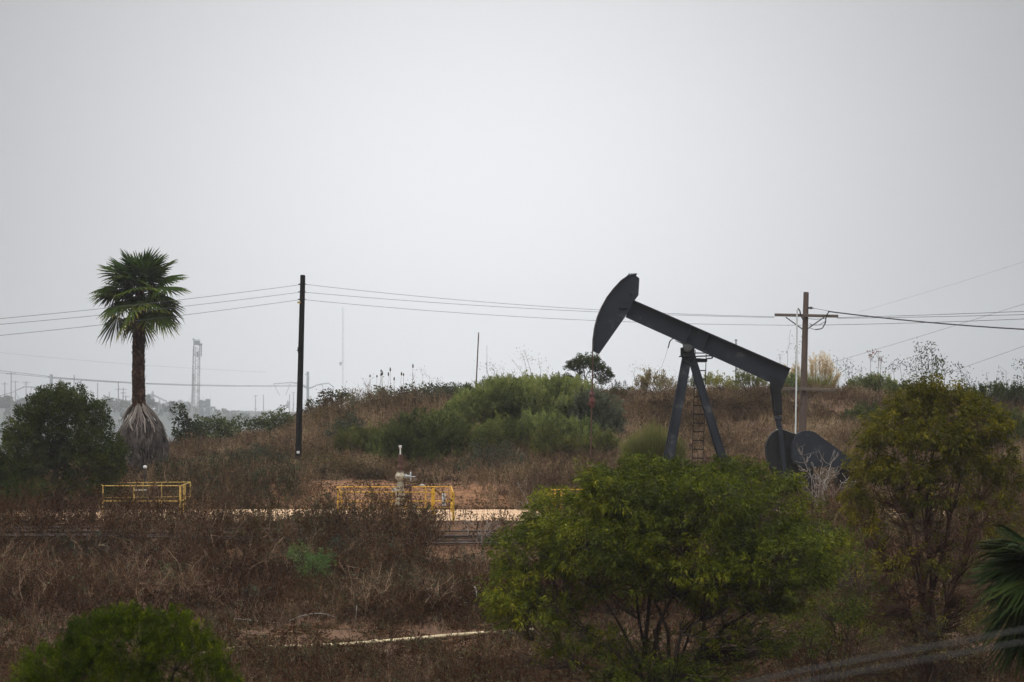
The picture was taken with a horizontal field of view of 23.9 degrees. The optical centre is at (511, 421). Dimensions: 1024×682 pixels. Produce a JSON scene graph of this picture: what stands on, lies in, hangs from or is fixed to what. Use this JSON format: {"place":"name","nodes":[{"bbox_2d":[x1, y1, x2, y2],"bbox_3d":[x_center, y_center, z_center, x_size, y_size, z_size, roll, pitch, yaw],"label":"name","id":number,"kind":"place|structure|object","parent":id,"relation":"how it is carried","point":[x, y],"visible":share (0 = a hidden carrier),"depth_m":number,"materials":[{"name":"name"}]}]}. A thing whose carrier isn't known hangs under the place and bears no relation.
{"place":"outdoors","nodes":[
{"label":"outdoors","id":0,"kind":"place"},
{"bbox_2d":[14,509,994,520],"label":"dirt road","id":1,"kind":"structure","parent":0,"point":[490,511],"depth_m":85.86,"materials":[{"name":"beige soil"}]},
{"bbox_2d":[99,482,190,512],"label":"guard rail","id":2,"kind":"object","parent":1,"relation":"on","point":[183,485],"visible":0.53,"depth_m":87.38,"materials":[{"name":"yellow metal"}]},
{"bbox_2d":[337,486,453,520],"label":"guard rail","id":3,"kind":"object","parent":1,"relation":"on","point":[432,492],"visible":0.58,"depth_m":84.94,"materials":[{"name":"yellow metal"}]},
{"bbox_2d":[395,445,414,514],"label":"valve wellhead","id":4,"kind":"object","parent":1,"relation":"on","point":[400,475],"visible":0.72,"depth_m":84.42,"materials":[{"name":"paint"}]},
{"bbox_2d":[588,273,854,509],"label":"pumpjack","id":5,"kind":"object","parent":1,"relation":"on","point":[782,452],"visible":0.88,"depth_m":89.83,"materials":[{"name":"paint"}]},
{"bbox_2d":[0,393,1023,681],"bbox_3d":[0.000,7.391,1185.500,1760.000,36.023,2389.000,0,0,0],"label":"ground","id":6,"kind":"structure","parent":0,"point":[468,495],"depth_m":77.69,"materials":[{"name":"soil"}]},
{"bbox_2d":[15,374,78,439],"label":"transmission pole","id":7,"kind":"object","parent":6,"relation":"on","point":[51,378],"visible":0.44,"depth_m":559.88,"materials":[{"name":"metal"}]},
{"bbox_2d":[54,378,284,386],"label":"power cable","id":8,"kind":"object","parent":7,"relation":"attached to","point":[185,385],"visible":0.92,"depth_m":799.14,"materials":[{"name":"black metal"}]},
{"bbox_2d":[55,377,285,385],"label":"power cable","id":9,"kind":"object","parent":7,"relation":"attached to","point":[187,384],"visible":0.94,"depth_m":827.92,"materials":[{"name":"black metal"}]},
{"bbox_2d":[0,379,132,511],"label":"shrub","id":10,"kind":"object","parent":6,"relation":"on","point":[57,452],"visible":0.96,"depth_m":87.54,"materials":[{"name":"green plant"}]},
{"bbox_2d":[5,598,244,681],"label":"round bush","id":11,"kind":"object","parent":6,"relation":"on","point":[92,657],"visible":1,"depth_m":29.73,"materials":[{"name":"green plant"}]},
{"bbox_2d":[86,246,189,481],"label":"palm tree","id":12,"kind":"object","parent":6,"relation":"on","point":[145,438],"visible":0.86,"depth_m":94.49,"materials":[{"name":"green plant"}]},
{"bbox_2d":[0,395,293,443],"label":"scrub","id":13,"kind":"object","parent":6,"relation":"on","point":[120,402],"visible":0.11,"depth_m":1356.56,"materials":[{"name":"grey plant"}]},
{"bbox_2d":[169,401,202,444],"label":"ridge shrub","id":14,"kind":"object","parent":6,"relation":"on","point":[191,425],"visible":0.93,"depth_m":115.84,"materials":[{"name":"green plant"}]},
{"bbox_2d":[191,338,201,421],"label":"drilling mast","id":15,"kind":"object","parent":6,"relation":"on","point":[193,400],"visible":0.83,"depth_m":1199.76,"materials":[{"name":"metal"}]},
{"bbox_2d":[205,396,210,433],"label":"storage tank","id":16,"kind":"object","parent":6,"relation":"on","point":[207,407],"visible":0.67,"depth_m":1199.32,"materials":[{"name":"metal"}]},
{"bbox_2d":[175,412,252,441],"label":"ridge shrub","id":17,"kind":"object","parent":6,"relation":"on","point":[224,425],"visible":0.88,"depth_m":116.68,"materials":[{"name":"green plant"}]},
{"bbox_2d":[152,446,312,506],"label":"dry weeds","id":18,"kind":"object","parent":6,"relation":"on","point":[283,479],"visible":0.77,"depth_m":92.91,"materials":[{"name":"brown plant"}]},
{"bbox_2d":[196,441,292,467],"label":"scrub bush","id":19,"kind":"object","parent":6,"relation":"on","point":[258,451],"visible":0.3,"depth_m":96.81,"materials":[{"name":"brown plant"}]},
{"bbox_2d":[204,434,294,466],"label":"arching plant","id":20,"kind":"object","parent":6,"relation":"on","point":[282,455],"visible":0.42,"depth_m":96.43,"materials":[{"name":"brown plant"}]},
{"bbox_2d":[245,405,294,433],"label":"ridge shrub","id":21,"kind":"object","parent":6,"relation":"on","point":[271,422],"visible":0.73,"depth_m":116.68,"materials":[{"name":"green plant"}]},
{"bbox_2d":[26,476,572,654],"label":"dirt patch","id":22,"kind":"object","parent":6,"relation":"on","point":[337,628],"visible":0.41,"depth_m":65.59,"materials":[{"name":"brown soil"}]},
{"bbox_2d":[295,275,305,460],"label":"utility pole","id":23,"kind":"object","parent":6,"relation":"on","point":[299,407],"visible":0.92,"depth_m":99.90,"materials":[{"name":"brown wood"}]},
{"bbox_2d":[0,300,295,335],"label":"power cable","id":24,"kind":"object","parent":23,"relation":"attached to","point":[140,320],"visible":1,"depth_m":92.02,"materials":[{"name":"black metal"}]},
{"bbox_2d":[0,285,295,318],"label":"power cable","id":25,"kind":"object","parent":23,"relation":"attached to","point":[140,304],"visible":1,"depth_m":92.05,"materials":[{"name":"black metal"}]},
{"bbox_2d":[0,292,298,324],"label":"power cable","id":26,"kind":"object","parent":23,"relation":"attached to","point":[146,310],"visible":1,"depth_m":92.34,"materials":[{"name":"black metal"}]},
{"bbox_2d":[311,300,736,324],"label":"power cable","id":27,"kind":"object","parent":23,"relation":"attached to","point":[499,315],"visible":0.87,"depth_m":101.51,"materials":[{"name":"black metal"}]},
{"bbox_2d":[306,284,771,316],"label":"power cable","id":28,"kind":"object","parent":23,"relation":"attached to","point":[528,305],"visible":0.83,"depth_m":101.79,"materials":[{"name":"black metal"}]},
{"bbox_2d":[305,292,773,317],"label":"power cable","id":29,"kind":"object","parent":23,"relation":"attached to","point":[514,307],"visible":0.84,"depth_m":101.61,"materials":[{"name":"black metal"}]},
{"bbox_2d":[274,372,333,407],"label":"transmission pole","id":30,"kind":"object","parent":6,"relation":"on","point":[307,387],"visible":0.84,"depth_m":999.78,"materials":[{"name":"metal"}]},
{"bbox_2d":[285,539,337,578],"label":"green shrub","id":31,"kind":"object","parent":6,"relation":"on","point":[311,560],"visible":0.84,"depth_m":71.35,"materials":[{"name":"green plant"}]},
{"bbox_2d":[293,387,355,418],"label":"ridge shrub","id":32,"kind":"object","parent":6,"relation":"on","point":[329,398],"visible":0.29,"depth_m":117.91,"materials":[{"name":"green plant"}]},
{"bbox_2d":[302,400,355,429],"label":"scrub bush","id":33,"kind":"object","parent":6,"relation":"on","point":[338,411],"visible":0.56,"depth_m":109.96,"materials":[{"name":"brown plant"}]},
{"bbox_2d":[326,535,350,556],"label":"grey weed","id":34,"kind":"object","parent":6,"relation":"on","point":[335,540],"visible":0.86,"depth_m":75.87,"materials":[{"name":"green plant"}]},
{"bbox_2d":[339,307,343,391],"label":"radio mast","id":35,"kind":"object","parent":6,"relation":"on","point":[340,363],"visible":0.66,"depth_m":2199.20,"materials":[{"name":"metal"}]},
{"bbox_2d":[320,408,365,439],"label":"scrub bush","id":36,"kind":"object","parent":6,"relation":"on","point":[343,423],"visible":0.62,"depth_m":104.89,"materials":[{"name":"green plant"}]},
{"bbox_2d":[298,450,392,478],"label":"weedy shrub","id":37,"kind":"object","parent":6,"relation":"on","point":[353,463],"visible":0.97,"depth_m":95.40,"materials":[{"name":"brown plant"}]},
{"bbox_2d":[328,420,384,453],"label":"shrub","id":38,"kind":"object","parent":6,"relation":"on","point":[356,437],"visible":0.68,"depth_m":102.59,"materials":[{"name":"green plant"}]},
{"bbox_2d":[342,388,373,409],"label":"ridge shrub","id":39,"kind":"object","parent":6,"relation":"on","point":[350,395],"visible":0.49,"depth_m":118.70,"materials":[{"name":"green plant"}]},
{"bbox_2d":[188,628,533,655],"bbox_3d":[-8.043,6.099,59.404,19.815,1.218,0.345,0,0,-30],"label":"pale pipe","id":40,"kind":"object","parent":6,"relation":"on","point":[441,636],"visible":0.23,"depth_m":62.76,"materials":[{"name":"paint"}]},
{"bbox_2d":[365,385,397,404],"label":"ridge shrub","id":41,"kind":"object","parent":6,"relation":"on","point":[382,391],"visible":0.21,"depth_m":118.40,"materials":[{"name":"grey plant"}]},
{"bbox_2d":[282,372,488,457],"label":"dry brush","id":42,"kind":"object","parent":6,"relation":"on","point":[371,417],"visible":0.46,"depth_m":110.81,"materials":[{"name":"brown plant"}]},
{"bbox_2d":[363,387,422,414],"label":"scrub bush","id":43,"kind":"object","parent":6,"relation":"on","point":[402,397],"visible":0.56,"depth_m":113.88,"materials":[{"name":"brown plant"}]},
{"bbox_2d":[364,406,485,464],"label":"dark shrub","id":44,"kind":"object","parent":6,"relation":"on","point":[441,435],"visible":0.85,"depth_m":100.18,"materials":[{"name":"green plant"}]},
{"bbox_2d":[398,382,465,398],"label":"ridge shrub","id":45,"kind":"object","parent":6,"relation":"on","point":[429,387],"visible":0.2,"depth_m":119.96,"materials":[{"name":"green plant"}]},
{"bbox_2d":[412,381,463,404],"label":"scrub bush","id":46,"kind":"object","parent":6,"relation":"on","point":[444,388],"visible":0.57,"depth_m":115.88,"materials":[{"name":"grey plant"}]},
{"bbox_2d":[5,526,934,531],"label":"rusty pipe","id":47,"kind":"object","parent":6,"relation":"on","point":[288,529],"visible":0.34,"depth_m":77.83,"materials":[{"name":"brown metal"}]},
{"bbox_2d":[455,516,500,544],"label":"dead shrub","id":48,"kind":"object","parent":6,"relation":"on","point":[480,529],"visible":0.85,"depth_m":77.00,"materials":[{"name":"brown plant"}]},
{"bbox_2d":[429,368,544,426],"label":"feathery shrub","id":49,"kind":"object","parent":6,"relation":"on","point":[484,399],"visible":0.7,"depth_m":106.65,"materials":[{"name":"green plant"}]},
{"bbox_2d":[449,438,538,472],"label":"weedy shrub","id":50,"kind":"object","parent":6,"relation":"on","point":[480,451],"visible":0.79,"depth_m":96.16,"materials":[{"name":"brown plant"}]},
{"bbox_2d":[466,409,541,449],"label":"feathery shrub","id":51,"kind":"object","parent":6,"relation":"on","point":[498,425],"visible":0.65,"depth_m":102.00,"materials":[{"name":"green plant"}]},
{"bbox_2d":[6,529,1002,538],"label":"rusty pipe","id":52,"kind":"object","parent":6,"relation":"on","point":[445,536],"visible":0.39,"depth_m":77.36,"materials":[{"name":"brown metal"}]},
{"bbox_2d":[0,593,1009,651],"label":"dead weeds","id":53,"kind":"object","parent":6,"relation":"on","point":[214,618],"visible":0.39,"depth_m":63.94,"materials":[{"name":"brown plant"}]},
{"bbox_2d":[0,494,1023,624],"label":"dead brush","id":54,"kind":"object","parent":6,"relation":"on","point":[371,587],"visible":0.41,"depth_m":70.31,"materials":[{"name":"brown plant"}]},
{"bbox_2d":[0,620,1023,681],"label":"dead weeds","id":55,"kind":"object","parent":6,"relation":"on","point":[280,671],"visible":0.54,"depth_m":57.62,"materials":[{"name":"brown plant"}]},
{"bbox_2d":[0,452,1023,555],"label":"dead weeds","id":56,"kind":"object","parent":6,"relation":"on","point":[322,515],"visible":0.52,"depth_m":77.65,"materials":[{"name":"brown plant"}]},
{"bbox_2d":[0,376,1023,482],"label":"dry brush","id":57,"kind":"object","parent":6,"relation":"on","point":[845,396],"visible":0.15,"depth_m":106.81,"materials":[{"name":"brown plant"}]},
{"bbox_2d":[0,440,1023,510],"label":"dry weeds","id":58,"kind":"object","parent":6,"relation":"on","point":[538,471],"visible":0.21,"depth_m":92.95,"materials":[{"name":"brown plant"}]},
{"bbox_2d":[3,534,1020,543],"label":"rusty pipe","id":59,"kind":"object","parent":6,"relation":"on","point":[46,535],"visible":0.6,"depth_m":76.72,"materials":[{"name":"brown metal"}]},
{"bbox_2d":[479,345,548,375],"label":"arching weed","id":60,"kind":"object","parent":6,"relation":"on","point":[515,363],"visible":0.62,"depth_m":120.86,"materials":[{"name":"beige plant"}]},
{"bbox_2d":[496,467,564,496],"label":"dead shrub","id":61,"kind":"object","parent":6,"relation":"on","point":[560,477],"visible":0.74,"depth_m":92.45,"materials":[{"name":"brown plant"}]},
{"bbox_2d":[526,418,565,458],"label":"shrub","id":62,"kind":"object","parent":6,"relation":"on","point":[543,433],"visible":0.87,"depth_m":100.35,"materials":[{"name":"green plant"}]},
{"bbox_2d":[501,370,606,427],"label":"feathery shrub","id":63,"kind":"object","parent":6,"relation":"on","point":[557,392],"visible":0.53,"depth_m":106.73,"materials":[{"name":"green plant"}]},
{"bbox_2d":[518,406,602,444],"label":"feathery shrub","id":64,"kind":"object","parent":6,"relation":"on","point":[569,426],"visible":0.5,"depth_m":103.16,"materials":[{"name":"green plant"}]},
{"bbox_2d":[561,431,587,456],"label":"shrub","id":65,"kind":"object","parent":6,"relation":"on","point":[572,440],"visible":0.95,"depth_m":100.19,"materials":[{"name":"green plant"}]},
{"bbox_2d":[549,352,614,387],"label":"ridge tree","id":66,"kind":"object","parent":6,"relation":"on","point":[579,364],"visible":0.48,"depth_m":123.87,"materials":[{"name":"green plant"}]},
{"bbox_2d":[565,384,627,436],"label":"feathery shrub","id":67,"kind":"object","parent":6,"relation":"on","point":[611,418],"visible":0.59,"depth_m":105.99,"materials":[{"name":"grey plant"}]},
{"bbox_2d":[579,427,620,458],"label":"shrub","id":68,"kind":"object","parent":6,"relation":"on","point":[599,440],"visible":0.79,"depth_m":100.29,"materials":[{"name":"green plant"}]},
{"bbox_2d":[611,379,630,394],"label":"shrub","id":69,"kind":"object","parent":6,"relation":"on","point":[613,388],"visible":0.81,"depth_m":117.96,"materials":[{"name":"green plant"}]},
{"bbox_2d":[628,368,676,395],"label":"ridge shrub","id":70,"kind":"object","parent":6,"relation":"on","point":[646,380],"visible":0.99,"depth_m":119.84,"materials":[{"name":"green plant"}]},
{"bbox_2d":[618,418,688,472],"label":"grass clump","id":71,"kind":"object","parent":6,"relation":"on","point":[650,438],"visible":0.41,"depth_m":95.01,"materials":[{"name":"green plant"}]},
{"bbox_2d":[474,447,851,681],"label":"broadleaf tree","id":72,"kind":"object","parent":6,"relation":"on","point":[736,522],"visible":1,"depth_m":47.43,"materials":[{"name":"green plant"}]},
{"bbox_2d":[642,387,728,412],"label":"scrub bush","id":73,"kind":"object","parent":6,"relation":"on","point":[712,403],"visible":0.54,"depth_m":112.85,"materials":[{"name":"brown plant"}]},
{"bbox_2d":[702,369,742,392],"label":"ridge shrub","id":74,"kind":"object","parent":6,"relation":"on","point":[717,379],"visible":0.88,"depth_m":120.90,"materials":[{"name":"green plant"}]},
{"bbox_2d":[718,390,771,415],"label":"scrub bush","id":75,"kind":"object","parent":6,"relation":"on","point":[747,401],"visible":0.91,"depth_m":111.69,"materials":[{"name":"brown plant"}]},
{"bbox_2d":[732,368,769,391],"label":"ridge shrub","id":76,"kind":"object","parent":6,"relation":"on","point":[747,377],"visible":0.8,"depth_m":120.84,"materials":[{"name":"green plant"}]},
{"bbox_2d":[781,369,800,395],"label":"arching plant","id":77,"kind":"object","parent":6,"relation":"on","point":[792,375],"visible":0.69,"depth_m":118.01,"materials":[{"name":"green plant"}]},
{"bbox_2d":[775,292,837,433],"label":"utility pole","id":78,"kind":"object","parent":6,"relation":"on","point":[803,388],"visible":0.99,"depth_m":103.86,"materials":[{"name":"brown wood"}]},
{"bbox_2d":[828,311,1023,329],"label":"power cable","id":79,"kind":"object","parent":78,"relation":"attached to","point":[929,322],"visible":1,"depth_m":96.11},
{"bbox_2d":[743,506,896,681],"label":"shrub","id":80,"kind":"object","parent":6,"relation":"on","point":[839,614],"visible":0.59,"depth_m":51.85,"materials":[{"name":"green plant"}]},
{"bbox_2d":[796,446,855,514],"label":"dead shrub","id":81,"kind":"object","parent":6,"relation":"on","point":[823,481],"visible":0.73,"depth_m":83.96,"materials":[{"name":"grey plant"}]},
{"bbox_2d":[788,482,874,513],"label":"dead shrub","id":82,"kind":"object","parent":6,"relation":"on","point":[832,490],"visible":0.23,"depth_m":82.95,"materials":[{"name":"brown plant"}]},
{"bbox_2d":[828,355,865,394],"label":"arching plant","id":83,"kind":"object","parent":6,"relation":"on","point":[847,371],"visible":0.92,"depth_m":120.05,"materials":[{"name":"grey plant"}]},
{"bbox_2d":[820,494,902,630],"bbox_3d":[9.397,3.822,64.993,2.315,3.716,0.960,0,0,0],"label":"dead shrub","id":84,"kind":"object","parent":6,"relation":"on","point":[844,527],"visible":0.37,"depth_m":64.97,"materials":[{"name":"brown plant"}]},
{"bbox_2d":[812,491,913,586],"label":"brown shrub","id":85,"kind":"object","parent":6,"relation":"on","point":[837,518],"visible":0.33,"depth_m":68.82,"materials":[{"name":"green plant"}]},
{"bbox_2d":[840,401,889,424],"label":"dark shrub","id":86,"kind":"object","parent":6,"relation":"on","point":[860,409],"visible":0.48,"depth_m":108.73,"materials":[{"name":"green plant"}]},
{"bbox_2d":[842,371,907,396],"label":"ridge shrub","id":87,"kind":"object","parent":6,"relation":"on","point":[889,382],"visible":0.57,"depth_m":120.87,"materials":[{"name":"green plant"}]},
{"bbox_2d":[867,349,886,393],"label":"red leaved plant","id":88,"kind":"object","parent":6,"relation":"on","point":[871,357],"visible":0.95,"depth_m":118.96,"materials":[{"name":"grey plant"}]},
{"bbox_2d":[885,348,927,388],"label":"arching plant","id":89,"kind":"object","parent":6,"relation":"on","point":[905,369],"visible":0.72,"depth_m":118.88,"materials":[{"name":"grey plant"}]},
{"bbox_2d":[827,599,1005,681],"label":"brown shrub","id":90,"kind":"object","parent":6,"relation":"on","point":[928,652],"visible":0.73,"depth_m":54.47,"materials":[{"name":"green plant"}]},
{"bbox_2d":[852,528,984,624],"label":"dead shrub","id":91,"kind":"object","parent":6,"relation":"on","point":[914,603],"visible":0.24,"depth_m":65.95,"materials":[{"name":"brown plant"}]},
{"bbox_2d":[834,372,1023,681],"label":"sumac tree","id":92,"kind":"object","parent":6,"relation":"on","point":[954,443],"visible":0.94,"depth_m":55.74,"materials":[{"name":"green plant"}]},
{"bbox_2d":[910,337,958,386],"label":"arching plant","id":93,"kind":"object","parent":6,"relation":"on","point":[935,360],"visible":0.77,"depth_m":118.85,"materials":[{"name":"grey plant"}]},
{"bbox_2d":[889,474,1023,587],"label":"brown shrub","id":94,"kind":"object","parent":6,"relation":"on","point":[990,516],"visible":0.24,"depth_m":69.96,"materials":[{"name":"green plant"}]},
{"bbox_2d":[932,484,1023,629],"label":"dead shrub","id":95,"kind":"object","parent":6,"relation":"on","point":[981,531],"visible":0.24,"depth_m":63.98,"materials":[{"name":"brown plant"}]},
{"bbox_2d":[952,377,1023,406],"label":"ridge shrub","id":96,"kind":"object","parent":6,"relation":"on","point":[998,388],"visible":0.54,"depth_m":117.77,"materials":[{"name":"green plant"}]},
{"bbox_2d":[962,521,1023,681],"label":"palm tree","id":97,"kind":"object","parent":6,"relation":"on","point":[1010,586],"visible":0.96,"depth_m":34.80,"materials":[{"name":"green plant"}]},
{"bbox_2d":[969,403,1023,446],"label":"ridge shrub","id":98,"kind":"object","parent":6,"relation":"on","point":[1014,416],"visible":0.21,"depth_m":103.34,"materials":[{"name":"green plant"}]},
{"bbox_2d":[994,377,1023,406],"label":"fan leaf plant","id":99,"kind":"object","parent":6,"relation":"on","point":[1013,388],"visible":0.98,"depth_m":116.95,"materials":[{"name":"green plant"}]},
{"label":"pipe support","id":100,"kind":"object","parent":6,"relation":"on","visible":0},
{"bbox_2d":[0,533,965,541],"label":"rusty pipe","id":101,"kind":"object","parent":100,"relation":"on","point":[299,537],"visible":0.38,"depth_m":76.97,"materials":[{"name":"brown metal"}]},
{"bbox_2d":[0,0,1023,411],"label":"sky","id":102,"kind":"structure","parent":0,"point":[741,159],"materials":[{"name":"grey"}]},
{"bbox_2d":[783,361,811,386],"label":"pampas grass","id":103,"kind":"object","parent":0,"point":[798,372],"depth_m":122.73,"materials":[{"name":"plant"}]},
{"bbox_2d":[800,350,841,387],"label":"pampas grass","id":104,"kind":"object","parent":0,"point":[822,373],"depth_m":122.87,"materials":[{"name":"plant"}]},
{"bbox_2d":[749,628,1023,681],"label":"cable","id":105,"kind":"object","parent":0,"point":[888,654],"visible":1,"depth_m":8.88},
{"bbox_2d":[799,641,1023,681],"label":"cable","id":106,"kind":"object","parent":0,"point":[913,661],"visible":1,"depth_m":8.84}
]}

